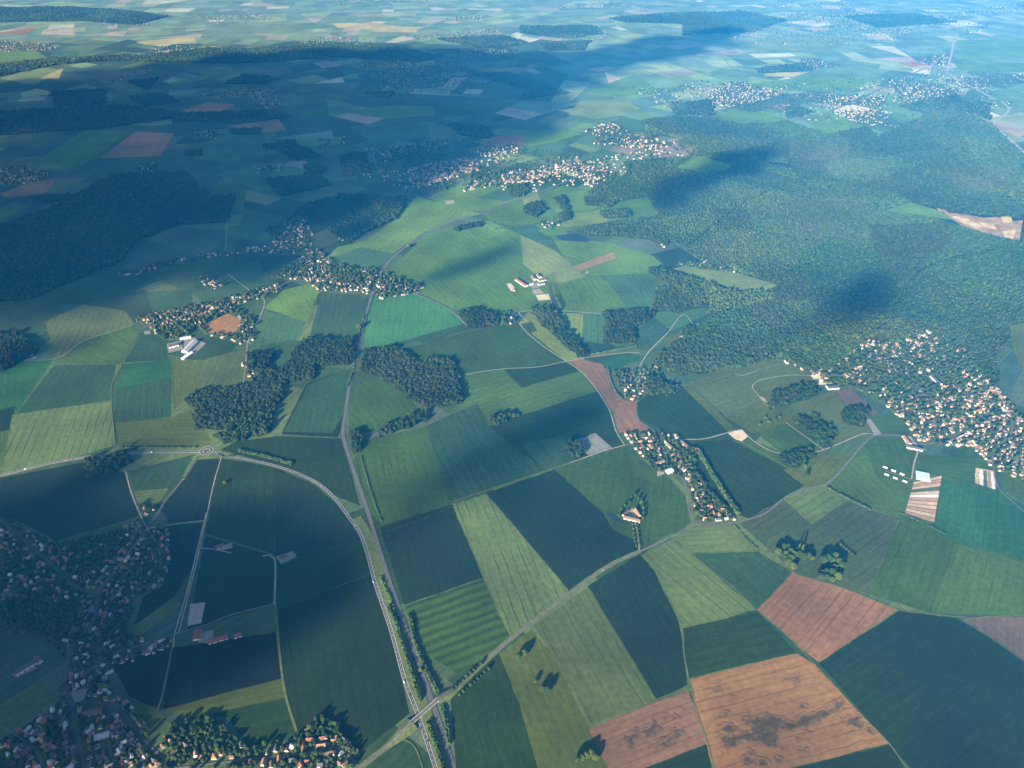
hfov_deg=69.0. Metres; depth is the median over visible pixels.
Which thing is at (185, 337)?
barn
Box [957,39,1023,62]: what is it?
field
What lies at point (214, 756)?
house
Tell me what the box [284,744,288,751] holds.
house
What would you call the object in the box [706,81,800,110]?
village ground
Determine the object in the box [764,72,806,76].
field
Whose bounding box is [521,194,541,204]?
field
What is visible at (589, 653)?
field
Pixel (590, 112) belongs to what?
field
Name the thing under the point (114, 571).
road
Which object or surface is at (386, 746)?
road
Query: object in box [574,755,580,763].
tree
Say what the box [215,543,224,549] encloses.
barn
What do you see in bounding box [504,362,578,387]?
field
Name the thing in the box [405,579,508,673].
field
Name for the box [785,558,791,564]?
tree
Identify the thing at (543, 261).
field
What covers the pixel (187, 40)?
field
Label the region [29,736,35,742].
house
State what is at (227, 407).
copse
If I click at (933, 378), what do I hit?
hall
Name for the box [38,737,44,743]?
house
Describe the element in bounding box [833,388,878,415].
field
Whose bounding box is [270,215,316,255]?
village ground
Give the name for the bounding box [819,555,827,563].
tree
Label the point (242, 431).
copse
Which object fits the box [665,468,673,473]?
shed
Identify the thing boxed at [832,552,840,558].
tree
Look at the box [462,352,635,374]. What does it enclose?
track
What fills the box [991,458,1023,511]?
road
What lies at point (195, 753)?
house
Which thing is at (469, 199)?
field
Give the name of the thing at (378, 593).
line
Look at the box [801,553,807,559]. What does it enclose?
tree
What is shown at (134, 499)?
track
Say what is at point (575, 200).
field
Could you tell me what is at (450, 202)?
plot
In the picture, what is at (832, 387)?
barn
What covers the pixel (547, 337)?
field
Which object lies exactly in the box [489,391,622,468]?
field
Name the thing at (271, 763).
house
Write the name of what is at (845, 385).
village ground
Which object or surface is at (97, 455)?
road
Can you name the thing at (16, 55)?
field
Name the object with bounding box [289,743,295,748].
house
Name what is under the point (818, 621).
field
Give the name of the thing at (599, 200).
copse
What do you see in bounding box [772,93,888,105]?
village ground
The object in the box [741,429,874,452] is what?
track
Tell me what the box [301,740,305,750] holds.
house
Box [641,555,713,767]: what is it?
track
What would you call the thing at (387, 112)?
field
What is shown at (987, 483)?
bed
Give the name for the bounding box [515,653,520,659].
tree
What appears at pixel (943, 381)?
village ground
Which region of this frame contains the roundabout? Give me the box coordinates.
[199,446,213,454]
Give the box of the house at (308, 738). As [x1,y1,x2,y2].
[305,735,312,741]
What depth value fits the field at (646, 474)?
2231.64 m
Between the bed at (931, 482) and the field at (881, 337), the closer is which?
the bed at (931, 482)
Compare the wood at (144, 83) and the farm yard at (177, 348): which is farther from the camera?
the wood at (144, 83)
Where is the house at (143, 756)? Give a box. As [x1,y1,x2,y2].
[139,754,147,762]
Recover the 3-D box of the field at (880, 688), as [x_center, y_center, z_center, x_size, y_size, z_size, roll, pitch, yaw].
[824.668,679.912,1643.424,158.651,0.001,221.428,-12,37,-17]
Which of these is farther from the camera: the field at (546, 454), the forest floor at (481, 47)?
the forest floor at (481, 47)
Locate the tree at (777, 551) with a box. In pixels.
[774,547,781,554]
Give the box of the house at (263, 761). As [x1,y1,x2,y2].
[260,758,266,765]
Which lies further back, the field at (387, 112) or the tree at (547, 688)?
the field at (387, 112)
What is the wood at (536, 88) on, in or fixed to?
on the forest floor at (512, 85)
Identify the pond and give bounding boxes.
[555,234,590,241]
[605,510,622,523]
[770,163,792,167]
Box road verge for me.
[2,452,198,475]
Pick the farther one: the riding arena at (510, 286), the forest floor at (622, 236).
the forest floor at (622, 236)
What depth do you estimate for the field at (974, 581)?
1885.88 m
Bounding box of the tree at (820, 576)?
[817,573,824,579]
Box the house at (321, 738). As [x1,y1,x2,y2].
[318,735,324,740]
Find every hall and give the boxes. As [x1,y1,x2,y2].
[83,707,102,716]
[94,730,109,741]
[929,374,942,385]
[972,408,981,413]
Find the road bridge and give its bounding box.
[410,697,438,722]
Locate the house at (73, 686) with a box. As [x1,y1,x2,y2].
[71,682,76,690]
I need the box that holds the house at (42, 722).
[39,718,46,724]
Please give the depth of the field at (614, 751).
1565.51 m
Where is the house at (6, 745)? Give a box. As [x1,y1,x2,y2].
[3,742,10,748]
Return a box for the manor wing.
[33,656,42,664]
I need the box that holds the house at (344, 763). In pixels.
[341,760,347,767]
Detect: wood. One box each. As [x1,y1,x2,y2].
[0,5,168,24]
[0,42,444,75]
[0,103,290,134]
[30,192,70,202]
[50,88,107,105]
[128,77,159,89]
[128,92,178,105]
[184,148,202,155]
[225,73,280,83]
[230,127,261,133]
[262,139,300,148]
[267,172,332,195]
[279,146,320,159]
[303,164,325,176]
[340,151,370,175]
[364,90,394,98]
[436,34,527,47]
[442,122,492,137]
[473,71,568,97]
[518,24,602,38]
[538,39,591,49]
[610,11,721,23]
[623,157,665,172]
[635,124,678,136]
[670,98,715,114]
[677,131,698,146]
[681,9,785,34]
[754,62,812,72]
[783,105,813,117]
[845,13,956,26]
[899,94,992,119]
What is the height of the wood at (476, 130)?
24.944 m
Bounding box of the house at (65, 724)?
[63,721,67,729]
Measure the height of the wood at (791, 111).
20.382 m
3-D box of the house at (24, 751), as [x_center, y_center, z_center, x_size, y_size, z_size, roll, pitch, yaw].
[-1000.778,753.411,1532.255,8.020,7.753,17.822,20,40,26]
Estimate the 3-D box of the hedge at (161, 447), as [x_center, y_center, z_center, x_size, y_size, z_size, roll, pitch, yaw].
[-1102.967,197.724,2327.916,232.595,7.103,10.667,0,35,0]
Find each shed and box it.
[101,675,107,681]
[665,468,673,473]
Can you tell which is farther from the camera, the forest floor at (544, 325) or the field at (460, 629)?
the forest floor at (544, 325)
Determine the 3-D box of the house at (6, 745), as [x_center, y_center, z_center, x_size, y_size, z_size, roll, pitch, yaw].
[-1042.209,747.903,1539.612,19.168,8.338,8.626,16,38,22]
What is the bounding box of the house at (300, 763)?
[298,760,303,767]
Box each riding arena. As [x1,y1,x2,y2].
[187,602,204,625]
[507,283,514,290]
[532,289,542,293]
[536,294,549,300]
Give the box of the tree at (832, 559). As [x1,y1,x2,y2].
[829,556,835,562]
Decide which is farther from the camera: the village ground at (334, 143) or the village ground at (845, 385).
the village ground at (334, 143)
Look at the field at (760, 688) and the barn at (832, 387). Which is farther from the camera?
the barn at (832, 387)
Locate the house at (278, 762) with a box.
[276,755,280,764]
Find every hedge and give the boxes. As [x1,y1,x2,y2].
[124,446,195,448]
[217,454,234,457]
[238,448,292,464]
[347,313,364,386]
[359,452,381,521]
[379,576,399,620]
[386,604,421,701]
[389,465,561,530]
[407,614,439,694]
[426,721,444,767]
[439,703,450,744]
[494,223,537,228]
[590,345,636,354]
[607,367,621,398]
[697,448,740,514]
[827,487,871,510]
[900,512,945,533]
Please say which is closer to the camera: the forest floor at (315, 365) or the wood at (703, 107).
the forest floor at (315, 365)
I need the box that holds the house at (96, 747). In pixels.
[93,743,99,749]
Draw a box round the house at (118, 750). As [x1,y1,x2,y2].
[114,747,121,756]
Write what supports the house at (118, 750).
on the village ground at (103, 743)
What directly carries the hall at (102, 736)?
on the village ground at (103, 743)
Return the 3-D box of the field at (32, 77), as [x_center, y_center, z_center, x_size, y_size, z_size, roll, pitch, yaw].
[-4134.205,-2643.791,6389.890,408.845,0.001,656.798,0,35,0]
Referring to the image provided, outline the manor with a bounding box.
[14,659,37,675]
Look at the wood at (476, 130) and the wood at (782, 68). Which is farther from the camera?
the wood at (782, 68)
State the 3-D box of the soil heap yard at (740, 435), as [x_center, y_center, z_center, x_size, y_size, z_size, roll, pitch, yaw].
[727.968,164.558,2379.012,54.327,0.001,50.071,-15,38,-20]
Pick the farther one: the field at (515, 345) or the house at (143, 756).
the field at (515, 345)
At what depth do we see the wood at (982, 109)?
5582.44 m
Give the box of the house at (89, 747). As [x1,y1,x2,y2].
[84,745,92,752]
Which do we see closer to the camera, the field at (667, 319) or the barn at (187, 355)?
the barn at (187, 355)
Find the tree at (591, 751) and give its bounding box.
[587,748,594,755]
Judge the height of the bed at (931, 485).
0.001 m
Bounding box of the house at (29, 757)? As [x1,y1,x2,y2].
[26,754,33,759]
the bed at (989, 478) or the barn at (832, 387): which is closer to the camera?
the bed at (989, 478)
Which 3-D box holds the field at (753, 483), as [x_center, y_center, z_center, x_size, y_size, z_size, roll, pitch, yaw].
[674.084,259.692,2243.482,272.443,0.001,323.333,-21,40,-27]
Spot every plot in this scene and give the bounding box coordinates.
[445,200,453,203]
[563,157,581,163]
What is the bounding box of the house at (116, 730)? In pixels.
[113,727,119,733]
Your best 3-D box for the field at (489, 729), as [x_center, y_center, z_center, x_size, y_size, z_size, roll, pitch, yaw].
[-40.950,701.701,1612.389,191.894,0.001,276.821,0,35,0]
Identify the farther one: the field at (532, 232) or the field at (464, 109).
the field at (464, 109)
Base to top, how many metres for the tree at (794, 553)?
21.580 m
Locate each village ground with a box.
[0,42,59,50]
[0,166,51,186]
[0,518,165,668]
[0,636,172,767]
[96,69,155,85]
[118,246,268,275]
[138,507,158,514]
[141,306,253,343]
[154,717,359,767]
[189,284,281,315]
[192,131,219,138]
[196,88,252,98]
[245,87,280,109]
[264,250,413,295]
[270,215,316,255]
[319,137,344,147]
[356,61,443,89]
[379,143,471,190]
[466,164,570,184]
[479,147,514,157]
[498,313,514,325]
[571,164,617,180]
[581,176,607,186]
[582,123,671,150]
[612,367,661,401]
[623,434,736,522]
[677,260,733,270]
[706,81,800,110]
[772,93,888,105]
[783,360,854,388]
[792,58,844,68]
[836,109,901,127]
[838,333,1023,474]
[887,82,958,112]
[913,55,949,65]
[945,74,1023,87]
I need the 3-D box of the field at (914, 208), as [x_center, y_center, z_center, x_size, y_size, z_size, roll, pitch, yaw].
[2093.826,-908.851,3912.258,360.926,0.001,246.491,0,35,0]
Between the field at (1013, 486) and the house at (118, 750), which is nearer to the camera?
the house at (118, 750)
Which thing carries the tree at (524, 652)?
on the field at (558, 729)
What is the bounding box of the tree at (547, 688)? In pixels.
[544,685,550,692]
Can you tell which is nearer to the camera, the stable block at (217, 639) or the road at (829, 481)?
the stable block at (217, 639)
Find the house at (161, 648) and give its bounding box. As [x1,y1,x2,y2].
[157,644,164,650]
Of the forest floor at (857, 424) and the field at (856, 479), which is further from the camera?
the forest floor at (857, 424)
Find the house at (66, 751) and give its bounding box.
[63,748,69,755]
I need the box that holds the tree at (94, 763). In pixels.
[91,761,97,766]
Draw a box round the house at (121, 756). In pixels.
[118,753,123,759]
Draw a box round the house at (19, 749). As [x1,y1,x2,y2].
[16,747,23,753]
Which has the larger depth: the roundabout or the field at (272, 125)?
the field at (272, 125)
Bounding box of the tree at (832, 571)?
[829,568,836,575]
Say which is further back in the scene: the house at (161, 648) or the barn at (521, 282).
the barn at (521, 282)
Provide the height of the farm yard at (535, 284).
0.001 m
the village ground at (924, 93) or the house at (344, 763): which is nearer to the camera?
the house at (344, 763)
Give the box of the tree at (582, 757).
[579,753,585,760]
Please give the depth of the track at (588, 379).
2623.62 m
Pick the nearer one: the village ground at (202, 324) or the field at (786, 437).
the field at (786, 437)
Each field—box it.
[0,26,35,34]
[0,49,47,62]
[0,68,64,84]
[0,359,52,413]
[0,406,15,431]
[0,430,8,465]
[0,462,138,540]
[1,180,55,197]
[2,401,115,472]
[17,364,115,413]
[34,130,131,170]
[41,69,62,77]
[45,183,92,207]
[45,304,133,357]
[51,50,78,56]
[54,325,137,363]
[57,290,151,323]
[68,157,167,173]
[101,131,173,157]
[112,362,170,422]
[113,360,170,389]
[113,647,170,709]
[116,409,212,447]
[123,329,168,361]
[128,454,194,489]
[134,488,167,505]
[134,523,202,624]
[138,36,196,44]
[147,289,191,310]
[161,459,219,522]
[162,632,280,708]
[164,133,269,162]
[164,529,193,571]
[164,679,287,717]
[171,360,202,412]
[176,348,249,407]
[183,102,235,112]
[187,536,273,631]
[189,697,294,747]
[194,260,263,291]
[198,287,260,307]
[202,313,240,334]
[205,458,274,553]
[215,166,336,196]
[220,217,308,241]
[221,436,359,505]
[227,119,285,131]
[253,310,305,346]
[264,282,317,320]
[274,468,360,555]
[275,542,369,608]
[277,575,408,751]
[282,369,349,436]
[284,369,349,432]
[295,137,341,147]
[310,292,365,338]
[325,197,479,258]
[326,247,393,266]
[332,22,406,29]
[344,105,434,118]
[348,376,420,432]
[349,125,429,140]
[354,427,449,524]
[363,292,464,346]
[363,323,472,349]
[373,28,416,31]
[380,505,482,604]
[389,220,552,311]
[405,323,564,374]
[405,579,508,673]
[426,403,542,500]
[428,185,539,211]
[433,101,493,118]
[450,220,505,241]
[450,654,536,767]
[452,493,568,635]
[460,369,596,425]
[473,135,525,149]
[479,186,532,200]
[480,63,537,73]
[483,185,656,230]
[487,470,636,589]
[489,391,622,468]
[499,630,607,767]
[501,129,581,145]
[503,224,552,240]
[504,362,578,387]
[507,140,567,156]
[519,312,584,360]
[520,235,585,282]
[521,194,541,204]
[521,322,536,333]
[521,436,573,470]
[534,587,655,723]
[538,225,566,238]
[549,190,598,211]
[554,240,661,274]
[554,275,626,310]
[554,447,690,548]
[555,209,606,226]
[559,313,582,339]
[560,107,621,118]
[569,99,635,116]
[570,359,648,432]
[573,253,615,270]
[578,434,609,454]
[581,314,602,343]
[586,74,660,95]
[588,554,686,698]
[589,689,706,767]
[591,346,636,356]
[598,274,658,309]
[602,355,639,369]
[630,450,662,482]
[635,323,666,350]
[637,378,727,438]
[643,540,755,627]
[646,745,710,767]
[654,308,707,330]
[664,333,686,348]
[673,263,776,291]
[674,525,757,552]
[675,155,731,173]
[683,612,795,677]
[684,384,735,432]
[690,359,816,416]
[690,654,887,767]
[693,440,803,517]
[694,552,791,608]
[711,110,786,123]
[726,406,808,433]
[732,439,785,465]
[740,500,897,593]
[743,33,853,50]
[751,76,877,90]
[751,376,812,404]
[755,423,822,452]
[757,573,896,661]
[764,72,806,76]
[767,104,787,108]
[784,453,849,486]
[784,487,845,523]
[789,389,869,444]
[800,111,859,133]
[800,745,904,767]
[819,611,1023,730]
[827,436,915,517]
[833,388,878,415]
[833,641,922,747]
[862,333,888,357]
[863,636,1023,767]
[864,437,915,477]
[870,414,909,433]
[871,521,955,612]
[883,512,1023,562]
[886,202,952,219]
[900,62,927,66]
[918,454,987,483]
[928,626,1023,714]
[932,478,1023,558]
[932,544,1023,616]
[954,63,1023,72]
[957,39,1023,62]
[962,615,1023,659]
[998,472,1023,501]
[1007,443,1023,476]
[1009,323,1023,369]
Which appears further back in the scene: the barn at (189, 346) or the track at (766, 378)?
the barn at (189, 346)
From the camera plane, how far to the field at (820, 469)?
2246.14 m
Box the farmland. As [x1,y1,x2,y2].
[0,0,1023,767]
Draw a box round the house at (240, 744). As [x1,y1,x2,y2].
[238,741,243,748]
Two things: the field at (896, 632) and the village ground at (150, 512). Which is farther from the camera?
the village ground at (150, 512)
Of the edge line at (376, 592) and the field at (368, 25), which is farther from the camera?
the field at (368, 25)
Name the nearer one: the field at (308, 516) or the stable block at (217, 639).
the stable block at (217, 639)
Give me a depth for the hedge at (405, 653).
1716.23 m
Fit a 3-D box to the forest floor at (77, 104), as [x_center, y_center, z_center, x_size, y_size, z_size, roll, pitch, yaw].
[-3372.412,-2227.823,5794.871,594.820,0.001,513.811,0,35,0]
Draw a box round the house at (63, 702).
[59,700,65,707]
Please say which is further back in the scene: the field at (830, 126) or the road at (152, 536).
the field at (830, 126)
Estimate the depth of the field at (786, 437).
2367.02 m
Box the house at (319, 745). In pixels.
[316,742,325,747]
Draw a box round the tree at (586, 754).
[583,751,589,758]
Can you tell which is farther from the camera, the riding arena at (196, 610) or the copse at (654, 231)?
the copse at (654, 231)
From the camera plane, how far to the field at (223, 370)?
2678.90 m
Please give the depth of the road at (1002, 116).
5271.31 m
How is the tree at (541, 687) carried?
on the field at (558, 729)
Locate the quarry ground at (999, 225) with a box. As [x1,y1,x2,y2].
[943,212,1022,240]
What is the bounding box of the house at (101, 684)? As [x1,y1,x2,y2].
[97,683,105,686]
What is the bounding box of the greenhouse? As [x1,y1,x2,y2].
[915,470,929,481]
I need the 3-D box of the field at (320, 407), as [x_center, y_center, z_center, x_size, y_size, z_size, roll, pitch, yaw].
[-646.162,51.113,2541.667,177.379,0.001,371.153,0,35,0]
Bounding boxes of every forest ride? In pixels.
[728,270,792,310]
[879,255,964,327]
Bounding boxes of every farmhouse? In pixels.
[623,515,640,522]
[634,508,640,517]
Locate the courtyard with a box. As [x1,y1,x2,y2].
[626,507,637,517]
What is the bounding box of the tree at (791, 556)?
[788,553,794,559]
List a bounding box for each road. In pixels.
[0,450,198,474]
[0,519,95,593]
[0,568,56,595]
[0,692,66,738]
[0,725,44,767]
[64,592,97,767]
[71,701,177,767]
[90,603,273,668]
[95,528,146,591]
[106,705,115,766]
[123,239,311,274]
[130,529,161,590]
[140,280,356,328]
[147,456,199,527]
[178,746,357,767]
[213,451,437,767]
[263,554,275,603]
[275,604,296,731]
[304,225,315,272]
[358,721,412,767]
[437,551,639,699]
[454,462,569,501]
[570,445,624,462]
[635,396,693,522]
[638,332,667,368]
[640,434,901,551]
[673,429,740,439]
[900,71,946,97]
[904,440,917,478]
[907,407,997,444]
[946,41,996,99]
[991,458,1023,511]
[992,407,1013,457]
[993,101,1023,152]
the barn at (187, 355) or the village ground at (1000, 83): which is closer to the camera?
the barn at (187, 355)
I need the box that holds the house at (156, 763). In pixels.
[152,759,159,767]
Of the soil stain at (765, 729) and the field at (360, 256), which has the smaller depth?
the soil stain at (765, 729)
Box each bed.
[905,511,934,521]
[906,508,934,517]
[907,503,936,509]
[907,506,935,513]
[908,500,936,505]
[909,498,937,501]
[910,491,938,494]
[910,494,938,497]
[911,487,939,491]
[912,483,940,488]
[913,476,941,483]
[913,479,940,486]
[975,478,995,488]
[976,469,978,483]
[980,470,982,484]
[983,470,986,486]
[987,471,990,487]
[991,472,994,488]
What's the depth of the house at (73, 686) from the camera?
1649.09 m
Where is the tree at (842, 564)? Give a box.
[836,560,846,568]
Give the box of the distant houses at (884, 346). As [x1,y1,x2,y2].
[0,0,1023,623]
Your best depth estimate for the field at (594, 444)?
2342.83 m
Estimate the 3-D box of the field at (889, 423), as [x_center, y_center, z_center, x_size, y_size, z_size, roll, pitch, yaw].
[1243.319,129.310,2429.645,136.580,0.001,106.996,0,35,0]
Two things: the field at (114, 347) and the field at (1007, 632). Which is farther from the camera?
the field at (114, 347)
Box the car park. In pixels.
[70,688,87,701]
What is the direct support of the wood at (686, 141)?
on the forest floor
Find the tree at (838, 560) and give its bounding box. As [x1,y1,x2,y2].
[835,557,843,564]
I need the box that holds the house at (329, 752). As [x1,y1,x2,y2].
[322,749,332,756]
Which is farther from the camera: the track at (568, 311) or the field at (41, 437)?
the track at (568, 311)
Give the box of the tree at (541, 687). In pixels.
[538,684,544,691]
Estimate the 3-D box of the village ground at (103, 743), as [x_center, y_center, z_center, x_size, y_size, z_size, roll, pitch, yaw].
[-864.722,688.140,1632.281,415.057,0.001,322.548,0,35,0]
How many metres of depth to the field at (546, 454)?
2311.07 m
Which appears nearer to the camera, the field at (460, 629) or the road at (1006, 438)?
the field at (460, 629)
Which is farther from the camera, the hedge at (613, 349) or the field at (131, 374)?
the hedge at (613, 349)
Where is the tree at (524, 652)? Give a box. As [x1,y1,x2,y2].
[521,649,527,655]
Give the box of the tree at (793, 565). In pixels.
[789,562,797,569]
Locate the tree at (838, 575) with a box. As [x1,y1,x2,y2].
[834,572,842,579]
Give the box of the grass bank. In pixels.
[353,516,449,767]
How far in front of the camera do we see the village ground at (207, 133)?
5012.78 m
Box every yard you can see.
[12,666,36,677]
[167,341,182,352]
[184,336,205,354]
[198,630,213,643]
[214,543,232,549]
[276,551,296,563]
[530,281,540,288]
[728,430,747,440]
[810,373,831,384]
[908,436,918,449]
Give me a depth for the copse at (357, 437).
2340.39 m
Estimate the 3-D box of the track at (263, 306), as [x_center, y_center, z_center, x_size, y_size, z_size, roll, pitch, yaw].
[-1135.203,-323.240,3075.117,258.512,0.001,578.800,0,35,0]
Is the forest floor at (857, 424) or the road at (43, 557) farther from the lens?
the forest floor at (857, 424)
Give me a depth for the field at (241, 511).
2120.67 m
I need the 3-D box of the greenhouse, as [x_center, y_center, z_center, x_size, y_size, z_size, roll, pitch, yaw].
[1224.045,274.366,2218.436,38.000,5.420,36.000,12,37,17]
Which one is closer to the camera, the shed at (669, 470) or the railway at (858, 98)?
the shed at (669, 470)
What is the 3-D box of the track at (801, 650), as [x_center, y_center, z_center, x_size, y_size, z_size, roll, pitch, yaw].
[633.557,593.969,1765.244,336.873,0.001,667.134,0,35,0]
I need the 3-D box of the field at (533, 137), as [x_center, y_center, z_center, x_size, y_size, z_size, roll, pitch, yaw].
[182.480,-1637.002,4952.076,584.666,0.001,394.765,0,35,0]
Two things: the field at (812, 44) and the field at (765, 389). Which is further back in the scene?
the field at (812, 44)
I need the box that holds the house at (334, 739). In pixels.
[330,735,338,742]
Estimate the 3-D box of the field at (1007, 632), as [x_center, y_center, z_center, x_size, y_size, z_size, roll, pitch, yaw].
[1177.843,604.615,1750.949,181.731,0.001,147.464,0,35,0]
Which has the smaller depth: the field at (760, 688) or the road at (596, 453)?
the field at (760, 688)
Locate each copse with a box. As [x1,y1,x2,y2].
[0,328,38,370]
[83,445,131,476]
[183,380,284,428]
[212,420,272,442]
[243,363,287,385]
[246,349,275,366]
[278,334,356,380]
[348,429,363,452]
[358,343,463,407]
[377,409,428,435]
[454,221,481,230]
[458,307,499,328]
[488,411,519,425]
[506,182,528,196]
[523,200,545,216]
[531,305,587,356]
[552,194,569,210]
[558,210,571,221]
[564,437,586,459]
[582,220,671,245]
[583,195,617,207]
[600,208,631,217]
[601,308,655,343]
[641,374,678,395]
[648,266,710,311]
[767,381,819,408]
[779,446,816,467]
[796,415,833,445]
[811,413,837,435]
[840,406,871,425]
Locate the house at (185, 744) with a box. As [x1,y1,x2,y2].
[182,741,188,747]
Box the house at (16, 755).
[13,753,19,758]
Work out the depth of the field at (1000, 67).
6647.90 m
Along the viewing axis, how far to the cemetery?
2412.80 m
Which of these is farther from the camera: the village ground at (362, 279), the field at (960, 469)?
the village ground at (362, 279)
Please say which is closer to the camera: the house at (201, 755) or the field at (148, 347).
the house at (201, 755)
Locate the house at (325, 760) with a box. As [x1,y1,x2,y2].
[323,757,329,764]
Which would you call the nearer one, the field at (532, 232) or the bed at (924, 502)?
the bed at (924, 502)
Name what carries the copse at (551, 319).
on the forest floor at (544, 325)
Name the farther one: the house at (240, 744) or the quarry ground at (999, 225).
the quarry ground at (999, 225)
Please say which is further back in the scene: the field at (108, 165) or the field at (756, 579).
the field at (108, 165)
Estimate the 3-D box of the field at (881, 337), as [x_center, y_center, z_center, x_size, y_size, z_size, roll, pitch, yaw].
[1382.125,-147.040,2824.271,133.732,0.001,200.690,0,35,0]
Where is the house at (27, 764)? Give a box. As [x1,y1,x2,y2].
[25,760,29,767]
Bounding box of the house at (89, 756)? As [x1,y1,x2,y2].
[86,753,92,759]
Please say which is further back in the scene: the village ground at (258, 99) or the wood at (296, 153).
the village ground at (258, 99)
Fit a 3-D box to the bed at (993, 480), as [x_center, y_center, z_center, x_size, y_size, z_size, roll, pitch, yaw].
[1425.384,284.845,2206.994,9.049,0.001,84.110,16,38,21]
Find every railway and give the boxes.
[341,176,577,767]
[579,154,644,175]
[790,69,921,121]
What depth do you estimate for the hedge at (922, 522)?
2064.83 m
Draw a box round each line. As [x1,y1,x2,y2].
[216,451,436,764]
[224,455,431,761]
[228,455,433,761]
[342,183,560,763]
[342,204,506,767]
[343,181,566,765]
[344,176,578,766]
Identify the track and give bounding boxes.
[47,319,136,359]
[110,336,140,443]
[125,471,146,526]
[147,520,203,528]
[156,646,172,713]
[174,512,206,633]
[178,458,220,631]
[228,274,264,342]
[402,739,422,767]
[411,292,466,325]
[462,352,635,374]
[519,310,600,322]
[519,323,624,444]
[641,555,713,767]
[682,532,906,767]
[732,523,1023,617]
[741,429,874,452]
[742,441,805,482]
[752,375,809,405]
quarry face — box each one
[952,216,982,227]
[979,222,996,228]
[1001,216,1012,222]
[1003,229,1015,238]
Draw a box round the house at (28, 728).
[23,725,31,733]
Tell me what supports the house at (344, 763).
on the village ground at (222, 758)
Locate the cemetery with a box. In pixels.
[866,419,880,434]
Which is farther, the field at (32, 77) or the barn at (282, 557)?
the field at (32, 77)
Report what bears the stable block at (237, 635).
on the farmland
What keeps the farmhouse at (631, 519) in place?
on the field at (610, 482)
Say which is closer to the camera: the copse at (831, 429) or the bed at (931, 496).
the bed at (931, 496)
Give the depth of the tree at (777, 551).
1960.35 m
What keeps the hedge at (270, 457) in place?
on the farmland
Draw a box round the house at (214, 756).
[211,753,217,759]
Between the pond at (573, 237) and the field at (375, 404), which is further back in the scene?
the pond at (573, 237)
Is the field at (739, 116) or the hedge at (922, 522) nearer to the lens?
the hedge at (922, 522)
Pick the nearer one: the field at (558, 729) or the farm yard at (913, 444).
the field at (558, 729)
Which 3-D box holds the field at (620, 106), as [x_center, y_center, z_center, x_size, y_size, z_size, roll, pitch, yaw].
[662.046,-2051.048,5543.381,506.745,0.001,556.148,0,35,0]
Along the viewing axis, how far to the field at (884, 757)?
1516.73 m
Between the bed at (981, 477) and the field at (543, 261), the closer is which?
the bed at (981, 477)
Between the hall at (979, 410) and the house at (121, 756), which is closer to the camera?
the house at (121, 756)
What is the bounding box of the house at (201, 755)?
[197,753,204,759]
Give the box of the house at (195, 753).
[193,750,197,757]
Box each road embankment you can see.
[356,719,417,767]
[433,550,640,704]
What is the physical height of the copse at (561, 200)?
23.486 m
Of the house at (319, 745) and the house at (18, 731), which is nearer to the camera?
the house at (319, 745)
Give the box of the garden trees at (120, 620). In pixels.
[0,0,1023,767]
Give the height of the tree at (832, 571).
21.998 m
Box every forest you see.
[0,169,235,301]
[295,193,406,240]
[588,106,1023,383]
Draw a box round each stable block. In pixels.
[208,634,227,644]
[233,632,241,638]
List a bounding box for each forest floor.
[0,333,38,371]
[50,90,105,105]
[85,449,134,475]
[123,80,157,89]
[221,423,273,443]
[224,78,281,83]
[266,181,332,195]
[286,342,353,381]
[379,419,427,437]
[438,38,526,47]
[460,313,498,327]
[474,74,567,98]
[488,416,516,426]
[520,26,590,38]
[532,309,587,357]
[564,446,583,459]
[583,230,668,244]
[609,16,679,23]
[768,391,819,409]
[782,446,814,467]
[794,419,832,446]
[810,414,837,437]
[842,410,869,426]
[847,16,953,27]
[902,99,990,120]
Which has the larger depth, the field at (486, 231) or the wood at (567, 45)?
the wood at (567, 45)
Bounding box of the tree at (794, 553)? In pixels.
[791,550,797,556]
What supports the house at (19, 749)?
on the village ground at (103, 743)
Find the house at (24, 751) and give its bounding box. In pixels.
[21,746,30,754]
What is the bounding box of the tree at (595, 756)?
[592,753,598,760]
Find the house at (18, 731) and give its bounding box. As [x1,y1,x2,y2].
[15,728,22,733]
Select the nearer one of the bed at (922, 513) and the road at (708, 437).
the bed at (922, 513)
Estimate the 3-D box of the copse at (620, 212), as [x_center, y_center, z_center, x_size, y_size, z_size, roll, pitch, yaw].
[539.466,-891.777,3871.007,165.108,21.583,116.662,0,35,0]
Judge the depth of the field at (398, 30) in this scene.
8111.24 m
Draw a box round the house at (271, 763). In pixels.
[268,760,273,767]
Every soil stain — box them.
[622,707,685,750]
[711,675,876,767]
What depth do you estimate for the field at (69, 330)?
2951.43 m
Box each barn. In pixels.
[168,343,178,347]
[179,335,190,339]
[181,340,197,352]
[181,351,192,359]
[192,629,202,640]
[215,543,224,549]
[279,554,286,559]
[515,278,527,286]
[654,459,664,464]
[666,442,674,450]
[680,440,689,447]
[825,384,839,389]
[902,435,911,444]
[906,444,922,451]
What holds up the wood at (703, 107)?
on the forest floor
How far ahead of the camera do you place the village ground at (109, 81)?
6341.09 m
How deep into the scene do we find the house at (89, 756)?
1520.16 m

